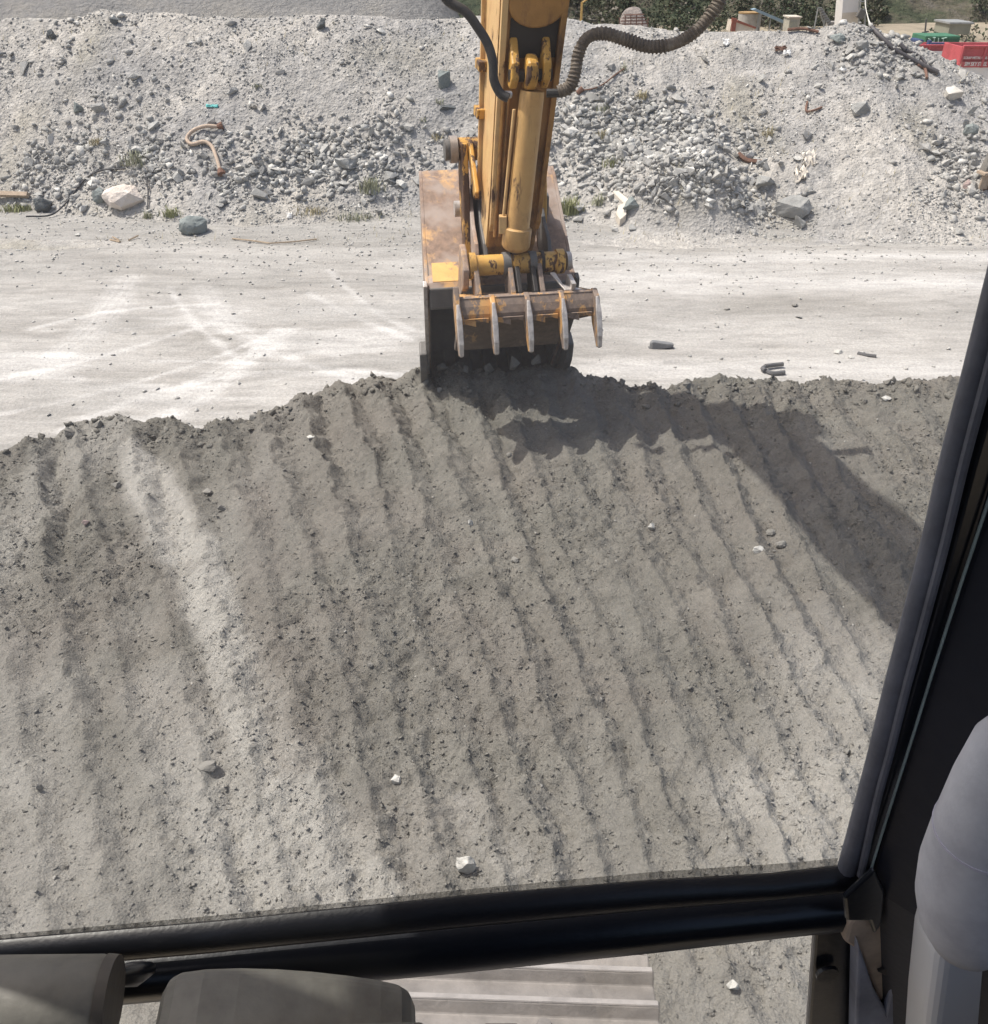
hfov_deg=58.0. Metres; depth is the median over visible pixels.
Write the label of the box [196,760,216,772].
stone
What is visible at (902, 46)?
pipe
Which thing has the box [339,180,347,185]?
rock
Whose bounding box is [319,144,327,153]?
rock
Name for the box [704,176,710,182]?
rock
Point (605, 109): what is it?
grass tuft
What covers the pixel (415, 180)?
rock
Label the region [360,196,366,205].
rock
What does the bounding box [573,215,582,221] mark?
rock
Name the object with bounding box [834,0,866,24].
white tower
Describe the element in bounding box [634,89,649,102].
grass tuft
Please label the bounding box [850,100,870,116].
boulder
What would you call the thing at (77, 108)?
rock
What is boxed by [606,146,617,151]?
rock
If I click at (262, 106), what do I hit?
rock
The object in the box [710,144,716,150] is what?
rock
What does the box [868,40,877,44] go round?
rock
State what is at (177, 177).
rock
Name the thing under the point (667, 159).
rock
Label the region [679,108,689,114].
rock
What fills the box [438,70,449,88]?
boulder
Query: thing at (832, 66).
rock
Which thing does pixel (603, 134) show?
grass tuft
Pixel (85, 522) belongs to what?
stone
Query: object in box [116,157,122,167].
rock
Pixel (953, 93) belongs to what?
rock
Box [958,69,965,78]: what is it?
rock
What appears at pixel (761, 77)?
rock
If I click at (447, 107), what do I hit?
rock
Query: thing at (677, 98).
rock
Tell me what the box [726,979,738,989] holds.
stone
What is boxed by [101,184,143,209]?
boulder
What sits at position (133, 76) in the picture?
rock
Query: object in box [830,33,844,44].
boulder
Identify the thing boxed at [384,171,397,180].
rock
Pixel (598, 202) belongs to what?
grass tuft
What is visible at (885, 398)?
stone
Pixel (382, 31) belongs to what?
rock
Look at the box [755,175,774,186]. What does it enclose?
boulder
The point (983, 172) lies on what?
timber post
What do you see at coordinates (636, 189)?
rock
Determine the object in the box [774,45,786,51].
scrap sheet
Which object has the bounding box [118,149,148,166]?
grass tuft
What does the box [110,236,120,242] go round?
rock
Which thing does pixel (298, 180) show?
rock
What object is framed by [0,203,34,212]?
grass tuft
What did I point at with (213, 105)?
strap
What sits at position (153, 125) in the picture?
rock
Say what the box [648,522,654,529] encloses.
stone
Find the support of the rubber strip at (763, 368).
on the road
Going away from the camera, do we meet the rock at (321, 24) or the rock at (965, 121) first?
the rock at (965, 121)
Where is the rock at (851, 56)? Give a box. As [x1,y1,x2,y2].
[848,54,853,60]
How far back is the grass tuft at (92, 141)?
17.30 m
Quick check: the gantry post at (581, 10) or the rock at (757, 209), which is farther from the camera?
the gantry post at (581, 10)
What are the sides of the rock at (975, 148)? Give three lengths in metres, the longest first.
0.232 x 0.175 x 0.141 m
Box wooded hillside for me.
[457,0,987,25]
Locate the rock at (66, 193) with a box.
[64,187,68,197]
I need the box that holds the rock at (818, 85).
[814,83,822,88]
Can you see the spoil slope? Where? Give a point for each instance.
(393, 9)
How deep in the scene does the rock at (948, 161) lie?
16.69 m
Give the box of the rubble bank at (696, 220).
[0,9,987,250]
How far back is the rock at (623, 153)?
16.73 m
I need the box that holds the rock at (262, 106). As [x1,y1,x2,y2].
[259,103,264,110]
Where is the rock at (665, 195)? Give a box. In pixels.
[660,192,670,200]
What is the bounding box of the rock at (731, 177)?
[728,174,734,181]
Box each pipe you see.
[869,25,939,73]
[898,42,926,63]
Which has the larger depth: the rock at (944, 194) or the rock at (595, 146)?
the rock at (595, 146)
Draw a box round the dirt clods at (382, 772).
[0,362,956,1023]
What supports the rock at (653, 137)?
on the rubble bank at (696, 220)
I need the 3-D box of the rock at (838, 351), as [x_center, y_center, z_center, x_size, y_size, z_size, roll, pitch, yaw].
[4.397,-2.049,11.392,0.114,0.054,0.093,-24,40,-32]
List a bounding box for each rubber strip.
[760,362,785,375]
[857,351,875,357]
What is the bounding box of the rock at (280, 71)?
[275,69,284,74]
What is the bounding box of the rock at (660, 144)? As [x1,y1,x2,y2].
[654,141,663,147]
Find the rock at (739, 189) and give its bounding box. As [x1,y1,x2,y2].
[735,186,743,192]
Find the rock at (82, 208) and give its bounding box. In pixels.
[79,205,87,212]
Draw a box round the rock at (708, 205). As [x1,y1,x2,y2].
[704,203,711,208]
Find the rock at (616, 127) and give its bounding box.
[611,121,620,130]
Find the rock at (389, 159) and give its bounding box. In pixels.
[387,157,393,164]
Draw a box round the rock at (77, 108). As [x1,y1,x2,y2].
[73,102,82,112]
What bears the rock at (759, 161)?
on the rubble bank at (696, 220)
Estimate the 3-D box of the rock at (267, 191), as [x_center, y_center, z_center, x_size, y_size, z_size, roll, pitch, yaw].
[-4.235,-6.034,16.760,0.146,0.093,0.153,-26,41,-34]
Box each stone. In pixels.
[35,783,43,790]
[64,427,74,437]
[81,520,88,525]
[94,420,102,428]
[111,482,120,487]
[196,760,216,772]
[202,488,212,494]
[217,505,225,510]
[249,414,256,420]
[390,774,400,783]
[456,856,475,873]
[511,556,518,562]
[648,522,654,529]
[683,381,689,388]
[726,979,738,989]
[753,546,763,553]
[766,529,775,535]
[775,540,786,548]
[881,395,891,400]
[883,379,891,385]
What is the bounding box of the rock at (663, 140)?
[658,136,668,142]
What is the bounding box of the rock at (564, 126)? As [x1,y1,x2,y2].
[560,124,568,129]
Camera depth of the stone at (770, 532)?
5.32 m
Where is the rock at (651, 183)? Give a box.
[647,180,654,187]
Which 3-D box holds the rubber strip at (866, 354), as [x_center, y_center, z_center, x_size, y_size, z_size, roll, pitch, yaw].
[4.725,-1.992,11.297,0.232,0.041,0.062,16,36,23]
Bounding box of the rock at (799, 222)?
[794,216,805,227]
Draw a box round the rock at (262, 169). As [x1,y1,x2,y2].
[259,165,265,173]
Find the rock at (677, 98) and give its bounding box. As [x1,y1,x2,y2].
[671,94,683,102]
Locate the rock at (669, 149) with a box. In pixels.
[666,146,671,154]
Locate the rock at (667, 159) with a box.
[664,154,669,162]
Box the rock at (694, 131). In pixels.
[690,129,697,133]
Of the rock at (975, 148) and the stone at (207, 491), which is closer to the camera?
the stone at (207, 491)
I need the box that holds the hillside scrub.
[567,0,987,41]
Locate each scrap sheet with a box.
[737,152,760,163]
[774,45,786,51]
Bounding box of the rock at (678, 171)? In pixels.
[673,168,687,174]
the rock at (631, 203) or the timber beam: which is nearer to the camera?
the rock at (631, 203)
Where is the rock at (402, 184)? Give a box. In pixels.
[396,179,406,188]
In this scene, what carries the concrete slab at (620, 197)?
on the rubble bank at (696, 220)
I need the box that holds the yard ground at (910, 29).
[653,22,987,41]
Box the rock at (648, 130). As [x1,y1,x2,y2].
[643,128,652,133]
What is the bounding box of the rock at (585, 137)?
[582,134,590,139]
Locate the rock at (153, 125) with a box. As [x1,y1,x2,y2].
[148,120,158,130]
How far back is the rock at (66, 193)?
17.11 m
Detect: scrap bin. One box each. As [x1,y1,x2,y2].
[919,42,943,54]
[941,42,987,79]
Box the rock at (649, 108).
[645,104,653,112]
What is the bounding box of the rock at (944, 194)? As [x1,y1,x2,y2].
[941,190,946,197]
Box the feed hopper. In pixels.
[726,18,755,30]
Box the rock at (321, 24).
[316,18,324,28]
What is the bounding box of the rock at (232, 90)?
[226,87,238,94]
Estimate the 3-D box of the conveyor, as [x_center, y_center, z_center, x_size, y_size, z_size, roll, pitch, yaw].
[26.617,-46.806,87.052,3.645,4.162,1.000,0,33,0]
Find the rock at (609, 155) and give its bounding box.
[607,153,615,158]
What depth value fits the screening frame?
82.45 m
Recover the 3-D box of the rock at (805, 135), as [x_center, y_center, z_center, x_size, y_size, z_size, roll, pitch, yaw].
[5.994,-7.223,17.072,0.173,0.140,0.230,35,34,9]
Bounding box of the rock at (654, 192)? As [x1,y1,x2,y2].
[650,187,658,196]
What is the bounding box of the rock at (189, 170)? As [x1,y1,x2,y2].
[186,166,193,173]
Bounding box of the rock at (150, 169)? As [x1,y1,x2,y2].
[147,166,153,172]
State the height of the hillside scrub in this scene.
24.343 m
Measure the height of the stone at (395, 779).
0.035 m
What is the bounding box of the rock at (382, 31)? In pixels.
[377,28,385,33]
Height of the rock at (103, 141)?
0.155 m
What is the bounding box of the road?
[0,207,987,450]
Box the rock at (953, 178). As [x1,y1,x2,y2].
[949,175,956,180]
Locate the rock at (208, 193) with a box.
[206,191,210,198]
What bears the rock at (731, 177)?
on the rubble bank at (696, 220)
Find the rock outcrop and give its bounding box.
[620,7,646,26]
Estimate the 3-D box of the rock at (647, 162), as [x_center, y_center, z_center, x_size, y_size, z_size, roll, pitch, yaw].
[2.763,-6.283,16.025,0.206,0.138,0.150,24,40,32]
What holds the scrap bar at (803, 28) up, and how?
on the rubble bank at (696, 220)
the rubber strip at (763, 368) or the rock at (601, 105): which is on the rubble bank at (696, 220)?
the rock at (601, 105)
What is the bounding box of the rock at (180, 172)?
[178,168,183,175]
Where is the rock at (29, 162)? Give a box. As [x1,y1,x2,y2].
[23,158,33,166]
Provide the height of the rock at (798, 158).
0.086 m
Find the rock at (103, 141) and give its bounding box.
[100,137,106,144]
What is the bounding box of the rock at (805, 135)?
[802,129,811,139]
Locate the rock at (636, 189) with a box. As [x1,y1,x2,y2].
[633,182,645,193]
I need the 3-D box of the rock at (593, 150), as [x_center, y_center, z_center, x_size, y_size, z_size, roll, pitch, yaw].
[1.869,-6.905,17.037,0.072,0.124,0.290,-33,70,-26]
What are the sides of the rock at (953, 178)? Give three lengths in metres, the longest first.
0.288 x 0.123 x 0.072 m
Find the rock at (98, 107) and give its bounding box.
[90,103,104,112]
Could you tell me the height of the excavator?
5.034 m
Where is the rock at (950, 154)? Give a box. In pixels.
[946,152,954,158]
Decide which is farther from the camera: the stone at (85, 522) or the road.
the road
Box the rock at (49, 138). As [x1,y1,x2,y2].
[47,133,53,143]
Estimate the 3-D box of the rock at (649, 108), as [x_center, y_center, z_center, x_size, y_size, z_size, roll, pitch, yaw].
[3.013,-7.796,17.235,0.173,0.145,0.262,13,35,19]
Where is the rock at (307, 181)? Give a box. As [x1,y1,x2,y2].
[301,176,313,185]
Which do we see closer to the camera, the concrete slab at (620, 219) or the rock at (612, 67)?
the concrete slab at (620, 219)
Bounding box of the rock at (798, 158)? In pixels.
[792,156,803,160]
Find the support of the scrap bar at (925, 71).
on the rubble bank at (696, 220)
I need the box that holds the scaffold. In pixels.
[619,14,647,26]
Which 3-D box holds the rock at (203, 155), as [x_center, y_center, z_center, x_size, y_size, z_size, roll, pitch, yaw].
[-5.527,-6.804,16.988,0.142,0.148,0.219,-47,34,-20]
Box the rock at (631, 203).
[623,196,638,211]
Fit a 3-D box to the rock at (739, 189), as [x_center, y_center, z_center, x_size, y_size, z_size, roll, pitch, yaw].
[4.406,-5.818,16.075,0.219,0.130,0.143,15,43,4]
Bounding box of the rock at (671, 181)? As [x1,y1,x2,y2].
[669,178,678,186]
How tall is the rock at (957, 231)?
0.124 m
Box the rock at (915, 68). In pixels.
[911,66,920,71]
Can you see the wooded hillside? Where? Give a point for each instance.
(910, 11)
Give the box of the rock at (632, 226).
[629,224,635,229]
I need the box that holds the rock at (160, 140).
[155,138,163,143]
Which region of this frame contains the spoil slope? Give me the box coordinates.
[0,0,459,19]
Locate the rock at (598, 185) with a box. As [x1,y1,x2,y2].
[596,181,601,189]
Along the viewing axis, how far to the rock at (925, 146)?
16.76 m
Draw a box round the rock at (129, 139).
[126,135,133,143]
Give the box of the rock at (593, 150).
[588,147,595,154]
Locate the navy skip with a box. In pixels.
[910,38,923,41]
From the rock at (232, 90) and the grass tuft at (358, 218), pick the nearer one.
the grass tuft at (358, 218)
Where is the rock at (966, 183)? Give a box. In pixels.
[963,179,970,188]
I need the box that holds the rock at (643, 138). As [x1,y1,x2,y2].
[641,136,650,140]
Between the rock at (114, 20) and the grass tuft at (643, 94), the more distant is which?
the rock at (114, 20)
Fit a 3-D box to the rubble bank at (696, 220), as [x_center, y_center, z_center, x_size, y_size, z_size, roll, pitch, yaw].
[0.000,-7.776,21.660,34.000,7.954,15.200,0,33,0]
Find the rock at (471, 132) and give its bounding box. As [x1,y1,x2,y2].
[468,128,475,136]
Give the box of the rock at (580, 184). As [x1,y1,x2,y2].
[576,182,588,186]
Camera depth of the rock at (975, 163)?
16.69 m
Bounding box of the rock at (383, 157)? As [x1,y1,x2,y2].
[379,154,387,160]
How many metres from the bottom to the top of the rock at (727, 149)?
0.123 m
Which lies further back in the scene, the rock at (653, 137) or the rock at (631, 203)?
the rock at (653, 137)
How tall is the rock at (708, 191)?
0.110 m
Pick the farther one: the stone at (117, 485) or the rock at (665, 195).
the rock at (665, 195)
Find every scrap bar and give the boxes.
[787,27,818,32]
[805,101,822,112]
[917,63,927,78]
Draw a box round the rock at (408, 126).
[403,123,413,130]
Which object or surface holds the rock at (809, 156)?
on the rubble bank at (696, 220)
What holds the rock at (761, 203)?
on the rubble bank at (696, 220)
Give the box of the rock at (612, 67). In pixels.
[606,64,615,70]
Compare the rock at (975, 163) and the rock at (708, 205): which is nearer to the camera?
the rock at (708, 205)
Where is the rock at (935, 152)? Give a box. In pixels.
[930,150,939,154]
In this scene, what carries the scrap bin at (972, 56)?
on the yard ground at (910, 29)
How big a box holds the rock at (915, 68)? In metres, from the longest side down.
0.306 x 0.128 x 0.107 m
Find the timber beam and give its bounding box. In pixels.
[0,191,29,197]
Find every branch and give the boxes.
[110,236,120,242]
[232,238,316,243]
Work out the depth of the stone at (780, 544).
5.21 m
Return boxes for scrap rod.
[576,68,623,94]
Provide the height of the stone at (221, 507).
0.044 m
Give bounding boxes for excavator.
[0,0,987,1023]
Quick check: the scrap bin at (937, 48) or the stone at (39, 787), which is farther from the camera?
the scrap bin at (937, 48)
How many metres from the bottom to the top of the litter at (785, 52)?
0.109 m
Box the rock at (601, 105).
[597,103,605,110]
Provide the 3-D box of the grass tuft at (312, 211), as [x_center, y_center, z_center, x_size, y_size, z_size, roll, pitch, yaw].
[-3.462,-5.648,16.561,0.693,0.190,0.617,0,33,0]
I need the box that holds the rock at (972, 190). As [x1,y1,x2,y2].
[967,183,976,195]
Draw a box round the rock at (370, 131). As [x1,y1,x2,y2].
[368,126,373,136]
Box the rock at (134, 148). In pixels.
[131,146,142,152]
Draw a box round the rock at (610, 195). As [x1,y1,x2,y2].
[607,192,613,200]
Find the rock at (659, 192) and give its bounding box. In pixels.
[657,188,662,195]
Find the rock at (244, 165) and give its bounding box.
[235,163,246,170]
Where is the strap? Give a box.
[206,104,217,107]
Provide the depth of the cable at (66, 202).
17.14 m
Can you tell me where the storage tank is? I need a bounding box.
[736,11,761,31]
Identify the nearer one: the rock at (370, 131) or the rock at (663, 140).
the rock at (663, 140)
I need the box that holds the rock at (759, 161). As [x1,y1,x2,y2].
[753,157,763,163]
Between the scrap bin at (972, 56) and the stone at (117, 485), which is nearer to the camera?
the stone at (117, 485)
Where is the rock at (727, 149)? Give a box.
[722,146,731,153]
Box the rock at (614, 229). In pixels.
[609,225,617,231]
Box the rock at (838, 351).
[834,349,842,353]
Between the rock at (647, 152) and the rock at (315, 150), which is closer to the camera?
the rock at (647, 152)
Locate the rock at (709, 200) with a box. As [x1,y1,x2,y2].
[705,197,715,203]
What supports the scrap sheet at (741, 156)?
on the rubble bank at (696, 220)
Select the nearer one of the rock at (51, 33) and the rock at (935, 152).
the rock at (935, 152)
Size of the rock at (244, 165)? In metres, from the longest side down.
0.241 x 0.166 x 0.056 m
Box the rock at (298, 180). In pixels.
[296,175,301,182]
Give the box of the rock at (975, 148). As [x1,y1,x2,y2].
[968,145,978,152]
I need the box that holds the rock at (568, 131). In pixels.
[563,126,578,136]
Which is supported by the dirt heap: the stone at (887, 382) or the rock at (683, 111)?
the stone at (887, 382)
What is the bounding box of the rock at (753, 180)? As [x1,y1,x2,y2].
[749,175,755,184]
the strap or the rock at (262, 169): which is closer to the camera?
the rock at (262, 169)
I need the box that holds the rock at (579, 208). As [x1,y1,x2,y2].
[574,202,583,210]
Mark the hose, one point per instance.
(220, 170)
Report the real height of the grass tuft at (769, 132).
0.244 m
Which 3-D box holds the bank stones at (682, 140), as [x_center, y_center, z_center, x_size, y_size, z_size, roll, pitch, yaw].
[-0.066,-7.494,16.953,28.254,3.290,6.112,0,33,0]
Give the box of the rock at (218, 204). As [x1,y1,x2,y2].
[215,199,223,206]
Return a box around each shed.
[782,15,801,30]
[934,19,974,33]
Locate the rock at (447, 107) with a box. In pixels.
[440,104,455,109]
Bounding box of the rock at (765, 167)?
[762,161,769,170]
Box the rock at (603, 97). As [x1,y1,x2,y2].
[598,95,609,100]
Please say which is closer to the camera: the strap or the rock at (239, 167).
the rock at (239, 167)
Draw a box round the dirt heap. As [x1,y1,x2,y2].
[0,362,959,1023]
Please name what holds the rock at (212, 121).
on the rubble bank at (696, 220)
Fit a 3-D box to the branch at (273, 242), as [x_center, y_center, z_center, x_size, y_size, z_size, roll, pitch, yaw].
[-3.858,-4.706,15.485,1.509,0.051,0.366,1,33,2]
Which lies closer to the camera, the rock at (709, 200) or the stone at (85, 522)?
the stone at (85, 522)
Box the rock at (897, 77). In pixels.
[894,73,902,80]
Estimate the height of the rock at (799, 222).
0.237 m
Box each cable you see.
[26,168,125,216]
[145,173,148,209]
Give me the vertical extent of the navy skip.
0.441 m
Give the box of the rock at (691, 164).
[687,159,694,166]
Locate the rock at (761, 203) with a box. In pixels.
[758,201,765,209]
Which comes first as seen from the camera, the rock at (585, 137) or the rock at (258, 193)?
the rock at (258, 193)
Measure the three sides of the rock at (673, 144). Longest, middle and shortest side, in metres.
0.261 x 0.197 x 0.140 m
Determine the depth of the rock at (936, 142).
16.88 m
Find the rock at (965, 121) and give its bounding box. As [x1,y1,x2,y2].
[963,119,969,124]
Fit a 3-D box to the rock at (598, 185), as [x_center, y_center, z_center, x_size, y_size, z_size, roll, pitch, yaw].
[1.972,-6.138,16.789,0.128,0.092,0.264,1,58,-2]
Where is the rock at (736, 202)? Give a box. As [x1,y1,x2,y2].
[734,198,743,205]
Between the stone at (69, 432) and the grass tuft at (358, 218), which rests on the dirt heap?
the stone at (69, 432)
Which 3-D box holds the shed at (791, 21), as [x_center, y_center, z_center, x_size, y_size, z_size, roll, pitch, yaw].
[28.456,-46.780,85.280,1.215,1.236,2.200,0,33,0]
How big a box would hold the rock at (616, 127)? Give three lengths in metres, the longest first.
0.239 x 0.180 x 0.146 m
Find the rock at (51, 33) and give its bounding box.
[46,29,56,38]
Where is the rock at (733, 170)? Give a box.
[729,168,737,173]
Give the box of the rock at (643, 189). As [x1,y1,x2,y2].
[639,186,646,192]
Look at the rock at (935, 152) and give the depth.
16.81 m
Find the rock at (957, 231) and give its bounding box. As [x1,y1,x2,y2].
[954,228,963,233]
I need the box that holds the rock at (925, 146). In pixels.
[918,143,930,150]
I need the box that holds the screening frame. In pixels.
[814,7,834,28]
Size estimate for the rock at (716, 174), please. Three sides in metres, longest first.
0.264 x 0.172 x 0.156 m
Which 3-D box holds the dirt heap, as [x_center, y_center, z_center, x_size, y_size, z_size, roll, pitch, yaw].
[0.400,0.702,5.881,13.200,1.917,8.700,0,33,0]
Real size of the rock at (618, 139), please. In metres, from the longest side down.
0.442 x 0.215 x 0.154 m
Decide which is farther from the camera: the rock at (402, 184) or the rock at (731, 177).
the rock at (402, 184)
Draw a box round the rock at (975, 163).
[970,160,979,165]
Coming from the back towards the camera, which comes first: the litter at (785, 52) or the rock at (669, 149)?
the litter at (785, 52)
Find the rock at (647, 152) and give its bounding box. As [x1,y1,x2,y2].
[643,150,653,155]
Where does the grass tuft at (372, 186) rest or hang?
on the rubble bank at (696, 220)
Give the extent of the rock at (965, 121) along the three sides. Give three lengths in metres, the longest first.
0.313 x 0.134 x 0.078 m
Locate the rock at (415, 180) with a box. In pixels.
[412,176,418,183]
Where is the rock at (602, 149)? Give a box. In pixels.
[597,146,606,152]
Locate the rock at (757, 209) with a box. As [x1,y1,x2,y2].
[753,204,762,213]
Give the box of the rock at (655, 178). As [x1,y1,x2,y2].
[651,174,659,183]
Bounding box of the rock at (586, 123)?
[581,120,590,127]
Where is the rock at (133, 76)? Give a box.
[128,73,140,80]
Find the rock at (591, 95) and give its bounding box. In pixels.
[585,92,598,100]
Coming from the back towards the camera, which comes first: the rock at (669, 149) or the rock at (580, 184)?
the rock at (580, 184)
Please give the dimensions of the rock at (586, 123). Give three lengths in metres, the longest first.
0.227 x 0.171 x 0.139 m
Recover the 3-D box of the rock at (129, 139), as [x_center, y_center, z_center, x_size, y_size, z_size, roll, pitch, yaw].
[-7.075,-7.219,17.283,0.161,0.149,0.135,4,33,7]
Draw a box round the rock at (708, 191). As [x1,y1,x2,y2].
[705,188,713,194]
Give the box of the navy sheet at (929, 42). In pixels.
[926,40,944,43]
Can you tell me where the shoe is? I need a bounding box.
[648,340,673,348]
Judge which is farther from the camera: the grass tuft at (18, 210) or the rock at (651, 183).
the grass tuft at (18, 210)
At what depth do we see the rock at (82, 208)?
16.89 m
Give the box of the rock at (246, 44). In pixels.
[243,39,250,50]
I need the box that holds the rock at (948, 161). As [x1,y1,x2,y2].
[942,159,951,165]
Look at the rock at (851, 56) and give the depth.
17.77 m
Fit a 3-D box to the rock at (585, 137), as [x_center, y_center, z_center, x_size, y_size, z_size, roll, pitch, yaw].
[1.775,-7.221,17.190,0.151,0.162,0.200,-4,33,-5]
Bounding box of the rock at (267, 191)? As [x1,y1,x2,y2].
[265,188,273,194]
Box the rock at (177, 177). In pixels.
[172,171,183,182]
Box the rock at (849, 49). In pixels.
[845,45,853,53]
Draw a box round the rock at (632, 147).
[626,145,637,150]
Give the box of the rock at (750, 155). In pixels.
[746,152,753,157]
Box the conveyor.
[751,8,783,30]
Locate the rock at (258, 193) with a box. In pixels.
[251,188,267,199]
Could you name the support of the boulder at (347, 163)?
on the rubble bank at (696, 220)
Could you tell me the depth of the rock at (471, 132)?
17.35 m
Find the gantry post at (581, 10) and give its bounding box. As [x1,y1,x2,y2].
[580,0,586,20]
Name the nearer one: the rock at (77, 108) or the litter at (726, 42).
the rock at (77, 108)
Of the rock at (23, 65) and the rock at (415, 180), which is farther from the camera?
the rock at (23, 65)
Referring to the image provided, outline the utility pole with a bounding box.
[922,19,928,32]
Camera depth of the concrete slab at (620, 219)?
16.05 m
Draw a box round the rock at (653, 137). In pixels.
[648,135,655,140]
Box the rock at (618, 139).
[612,136,623,143]
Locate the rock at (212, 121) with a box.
[207,117,215,124]
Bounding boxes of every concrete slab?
[613,191,627,203]
[615,203,625,225]
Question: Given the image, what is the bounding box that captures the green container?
[912,33,959,41]
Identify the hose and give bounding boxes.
[185,121,225,176]
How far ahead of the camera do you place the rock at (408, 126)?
17.27 m
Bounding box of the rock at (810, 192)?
[806,190,816,195]
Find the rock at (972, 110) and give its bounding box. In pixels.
[967,106,978,113]
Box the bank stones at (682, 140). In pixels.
[0,9,987,245]
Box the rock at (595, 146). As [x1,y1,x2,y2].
[589,144,601,149]
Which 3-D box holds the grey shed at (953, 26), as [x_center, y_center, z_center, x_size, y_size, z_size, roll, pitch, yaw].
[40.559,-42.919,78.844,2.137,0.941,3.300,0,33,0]
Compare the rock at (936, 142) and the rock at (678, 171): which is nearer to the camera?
the rock at (678, 171)
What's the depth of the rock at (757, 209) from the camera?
16.27 m
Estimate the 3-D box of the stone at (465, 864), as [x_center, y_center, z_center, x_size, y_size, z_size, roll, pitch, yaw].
[-0.106,1.344,3.384,0.078,0.100,0.037,-5,33,-8]
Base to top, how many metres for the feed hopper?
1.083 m
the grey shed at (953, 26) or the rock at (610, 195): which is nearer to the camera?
the rock at (610, 195)
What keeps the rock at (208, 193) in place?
on the rubble bank at (696, 220)
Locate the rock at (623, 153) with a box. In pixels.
[620,149,627,157]
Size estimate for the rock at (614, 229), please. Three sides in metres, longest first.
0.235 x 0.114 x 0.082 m
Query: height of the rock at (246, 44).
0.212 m
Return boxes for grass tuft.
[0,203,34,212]
[86,137,103,145]
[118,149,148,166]
[141,210,154,218]
[157,204,180,218]
[289,204,326,216]
[338,210,379,222]
[358,173,385,194]
[560,194,584,215]
[591,193,604,206]
[594,129,612,139]
[596,104,608,112]
[602,156,621,167]
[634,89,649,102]
[761,124,773,137]
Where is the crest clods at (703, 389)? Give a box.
[0,362,957,472]
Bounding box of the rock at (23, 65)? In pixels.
[20,61,27,75]
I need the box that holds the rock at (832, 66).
[829,60,834,69]
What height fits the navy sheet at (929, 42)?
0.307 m
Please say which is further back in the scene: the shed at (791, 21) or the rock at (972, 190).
the shed at (791, 21)
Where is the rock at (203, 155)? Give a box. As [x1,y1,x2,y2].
[200,152,207,158]
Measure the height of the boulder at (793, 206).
0.408 m
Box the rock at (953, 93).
[944,86,962,100]
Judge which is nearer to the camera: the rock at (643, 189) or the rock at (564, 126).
the rock at (643, 189)
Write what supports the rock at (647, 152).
on the rubble bank at (696, 220)
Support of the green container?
on the yard ground at (910, 29)
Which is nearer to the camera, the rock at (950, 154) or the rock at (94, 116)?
the rock at (950, 154)
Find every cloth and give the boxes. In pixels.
[795,164,808,182]
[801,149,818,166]
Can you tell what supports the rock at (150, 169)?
on the rubble bank at (696, 220)
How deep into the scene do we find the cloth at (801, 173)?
16.61 m
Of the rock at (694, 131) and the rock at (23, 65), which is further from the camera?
the rock at (23, 65)
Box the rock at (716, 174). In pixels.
[713,170,721,178]
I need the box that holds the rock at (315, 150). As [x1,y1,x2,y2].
[312,146,319,154]
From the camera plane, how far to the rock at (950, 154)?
16.77 m
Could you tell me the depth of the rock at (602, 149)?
17.00 m
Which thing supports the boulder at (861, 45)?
on the rubble bank at (696, 220)
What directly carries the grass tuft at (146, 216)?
on the road
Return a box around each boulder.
[33,198,52,211]
[92,187,103,203]
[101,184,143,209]
[179,215,206,234]
[334,158,357,169]
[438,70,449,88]
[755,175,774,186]
[775,195,812,218]
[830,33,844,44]
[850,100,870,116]
[856,40,868,50]
[962,123,978,135]
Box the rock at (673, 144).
[667,141,676,147]
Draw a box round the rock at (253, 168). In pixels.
[250,165,258,172]
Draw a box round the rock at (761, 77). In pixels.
[757,73,765,81]
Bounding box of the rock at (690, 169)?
[686,167,694,175]
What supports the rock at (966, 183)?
on the rubble bank at (696, 220)
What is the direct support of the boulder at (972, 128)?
on the rubble bank at (696, 220)
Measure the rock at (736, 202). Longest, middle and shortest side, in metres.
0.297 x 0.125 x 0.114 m
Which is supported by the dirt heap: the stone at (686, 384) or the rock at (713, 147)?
the stone at (686, 384)
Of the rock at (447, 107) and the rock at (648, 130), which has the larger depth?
the rock at (447, 107)
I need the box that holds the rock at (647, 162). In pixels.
[642,158,651,166]
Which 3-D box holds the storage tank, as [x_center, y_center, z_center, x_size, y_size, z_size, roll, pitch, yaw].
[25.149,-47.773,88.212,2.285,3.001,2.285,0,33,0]
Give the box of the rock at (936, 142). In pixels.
[931,140,943,144]
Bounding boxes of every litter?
[722,38,729,45]
[783,50,790,55]
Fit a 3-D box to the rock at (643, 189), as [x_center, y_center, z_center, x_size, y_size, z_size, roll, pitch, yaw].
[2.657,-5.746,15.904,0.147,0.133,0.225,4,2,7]
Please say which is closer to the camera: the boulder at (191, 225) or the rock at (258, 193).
the boulder at (191, 225)
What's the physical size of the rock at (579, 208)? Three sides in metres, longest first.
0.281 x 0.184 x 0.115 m
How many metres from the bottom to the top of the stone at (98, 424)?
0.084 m
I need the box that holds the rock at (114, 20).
[109,17,118,24]
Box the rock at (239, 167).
[235,164,243,170]
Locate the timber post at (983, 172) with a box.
[976,153,987,190]
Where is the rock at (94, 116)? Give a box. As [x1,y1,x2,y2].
[91,114,97,120]

